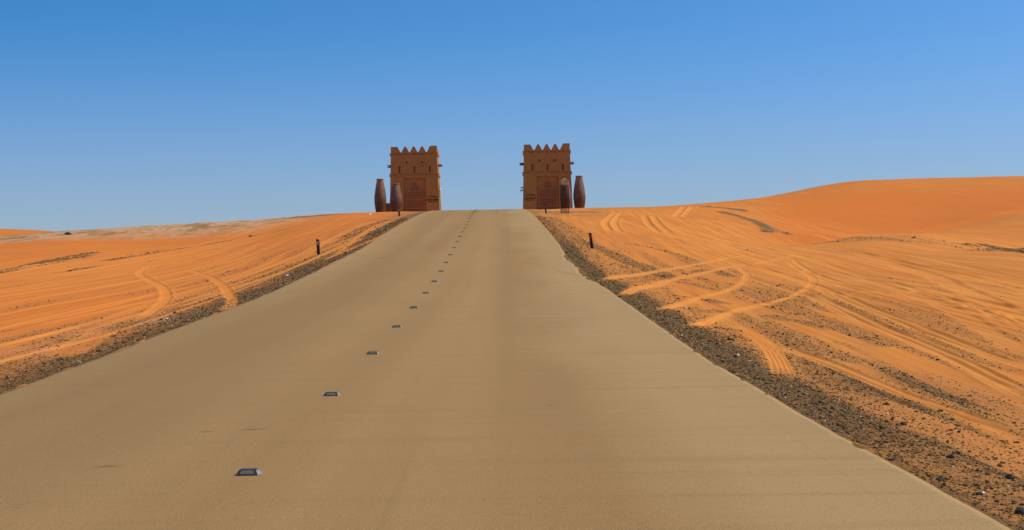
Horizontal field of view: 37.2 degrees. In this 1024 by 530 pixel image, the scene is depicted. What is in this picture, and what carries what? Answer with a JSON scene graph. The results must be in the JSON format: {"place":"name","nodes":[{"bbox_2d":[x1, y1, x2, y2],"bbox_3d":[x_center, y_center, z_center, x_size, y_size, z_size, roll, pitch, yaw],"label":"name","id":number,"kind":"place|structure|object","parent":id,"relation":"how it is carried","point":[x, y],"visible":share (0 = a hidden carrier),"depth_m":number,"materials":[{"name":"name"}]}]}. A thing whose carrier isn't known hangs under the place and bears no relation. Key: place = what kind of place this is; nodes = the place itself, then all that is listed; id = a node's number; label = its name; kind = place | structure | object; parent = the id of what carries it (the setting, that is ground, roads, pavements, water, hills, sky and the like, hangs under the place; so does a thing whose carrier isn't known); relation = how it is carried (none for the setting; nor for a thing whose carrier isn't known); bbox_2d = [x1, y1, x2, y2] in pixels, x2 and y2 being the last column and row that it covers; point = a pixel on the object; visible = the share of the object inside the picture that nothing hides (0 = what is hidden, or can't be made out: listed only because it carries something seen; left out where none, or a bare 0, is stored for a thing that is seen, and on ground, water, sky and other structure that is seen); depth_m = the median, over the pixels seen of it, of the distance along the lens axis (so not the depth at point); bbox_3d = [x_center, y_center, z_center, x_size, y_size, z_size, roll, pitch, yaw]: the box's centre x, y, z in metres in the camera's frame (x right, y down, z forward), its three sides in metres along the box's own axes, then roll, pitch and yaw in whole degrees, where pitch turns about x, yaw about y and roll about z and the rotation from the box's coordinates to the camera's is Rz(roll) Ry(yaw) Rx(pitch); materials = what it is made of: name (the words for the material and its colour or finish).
{"place":"outdoors","nodes":[
{"label":"outdoors","id":0,"kind":"place"},
{"bbox_2d":[0,209,1011,529],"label":"road","id":1,"kind":"structure","parent":0,"point":[518,373],"depth_m":15.71,"materials":[{"name":"beige asphalt"}]},
{"bbox_2d":[235,468,261,475],"bbox_3d":[-2.182,1.709,12.600,0.220,0.040,0.148,-1,1,0],"label":"road stud","id":2,"kind":"object","parent":1,"relation":"on","point":[248,471],"visible":1,"depth_m":12.55,"materials":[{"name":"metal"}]},
{"bbox_2d":[323,392,340,395],"bbox_3d":[-2.204,1.573,18.600,0.220,0.040,0.148,-1,1,0],"label":"road stud","id":3,"kind":"object","parent":1,"relation":"on","point":[331,394],"visible":1,"depth_m":18.55,"materials":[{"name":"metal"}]},
{"bbox_2d":[366,351,378,354],"bbox_3d":[-2.254,1.418,24.600,0.220,0.040,0.149,-1,2,0],"label":"road stud","id":4,"kind":"object","parent":1,"relation":"on","point":[371,352],"visible":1,"depth_m":24.55,"materials":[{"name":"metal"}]},
{"bbox_2d":[0,176,1023,529],"bbox_3d":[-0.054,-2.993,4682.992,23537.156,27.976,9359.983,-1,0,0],"label":"desert ground","id":5,"kind":"structure","parent":0,"point":[752,242],"depth_m":52.94,"materials":[{"name":"orange sand"}]},
{"bbox_2d":[316,239,319,254],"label":"marker post","id":6,"kind":"object","parent":5,"relation":"on","point":[318,246],"visible":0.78,"depth_m":71.59,"materials":[{"name":"black plastic"}]},
{"bbox_2d":[374,179,385,211],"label":"clay jar","id":7,"kind":"object","parent":5,"relation":"on","point":[380,199],"visible":0.9,"depth_m":176.00,"materials":[{"name":"brown ceramic"}]},
{"bbox_2d":[385,203,389,211],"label":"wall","id":8,"kind":"structure","parent":5,"relation":"on","point":[387,207],"depth_m":183.35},
{"bbox_2d":[390,183,402,211],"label":"clay jar","id":9,"kind":"object","parent":5,"relation":"on","point":[396,201],"visible":0.89,"depth_m":171.99,"materials":[{"name":"brown ceramic"}]},
{"bbox_2d":[387,146,442,211],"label":"gate tower","id":10,"kind":"structure","parent":5,"relation":"on","point":[415,174],"depth_m":180.13,"materials":[{"name":"brown brick"}]},
{"bbox_2d":[0,216,1023,529],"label":"gravel","id":11,"kind":"structure","parent":5,"relation":"on","point":[700,336],"depth_m":23.69,"materials":[{"name":"gravel"}]},
{"bbox_2d":[519,143,573,208],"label":"gate tower","id":12,"kind":"structure","parent":5,"relation":"on","point":[545,169],"depth_m":180.13,"materials":[{"name":"brown brick"}]},
{"bbox_2d":[560,176,568,212],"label":"direction sign","id":13,"kind":"object","parent":5,"relation":"on","point":[564,181],"visible":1,"depth_m":138.00,"materials":[{"name":"metal"}]},
{"bbox_2d":[560,180,571,208],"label":"clay jar","id":14,"kind":"object","parent":5,"relation":"on","point":[570,199],"visible":0.51,"depth_m":172.01,"materials":[{"name":"brown ceramic"}]},
{"bbox_2d":[573,176,585,207],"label":"clay jar","id":15,"kind":"object","parent":5,"relation":"on","point":[579,197],"visible":0.91,"depth_m":176.99,"materials":[{"name":"brown ceramic"}]},
{"bbox_2d":[589,233,593,248],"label":"marker post","id":16,"kind":"object","parent":5,"relation":"on","point":[591,240],"visible":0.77,"depth_m":71.48,"materials":[{"name":"black plastic"}]},
{"bbox_2d":[1003,474,1014,479],"bbox_3d":[3.957,1.693,12.132,0.100,0.063,0.061,-1,0,0],"label":"rock","id":17,"kind":"object","parent":5,"relation":"on","point":[1009,476],"visible":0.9,"depth_m":12.11,"materials":[{"name":"grey stone"}]},
{"bbox_2d":[1015,507,1023,513],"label":"rock","id":18,"kind":"object","parent":5,"relation":"on","point":[1019,510],"visible":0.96,"depth_m":10.46,"materials":[{"name":"grey stone"}]},
{"bbox_2d":[0,0,1023,230],"label":"sky","id":19,"kind":"structure","parent":0,"point":[114,113],"materials":[{"name":"blue"}]}
]}

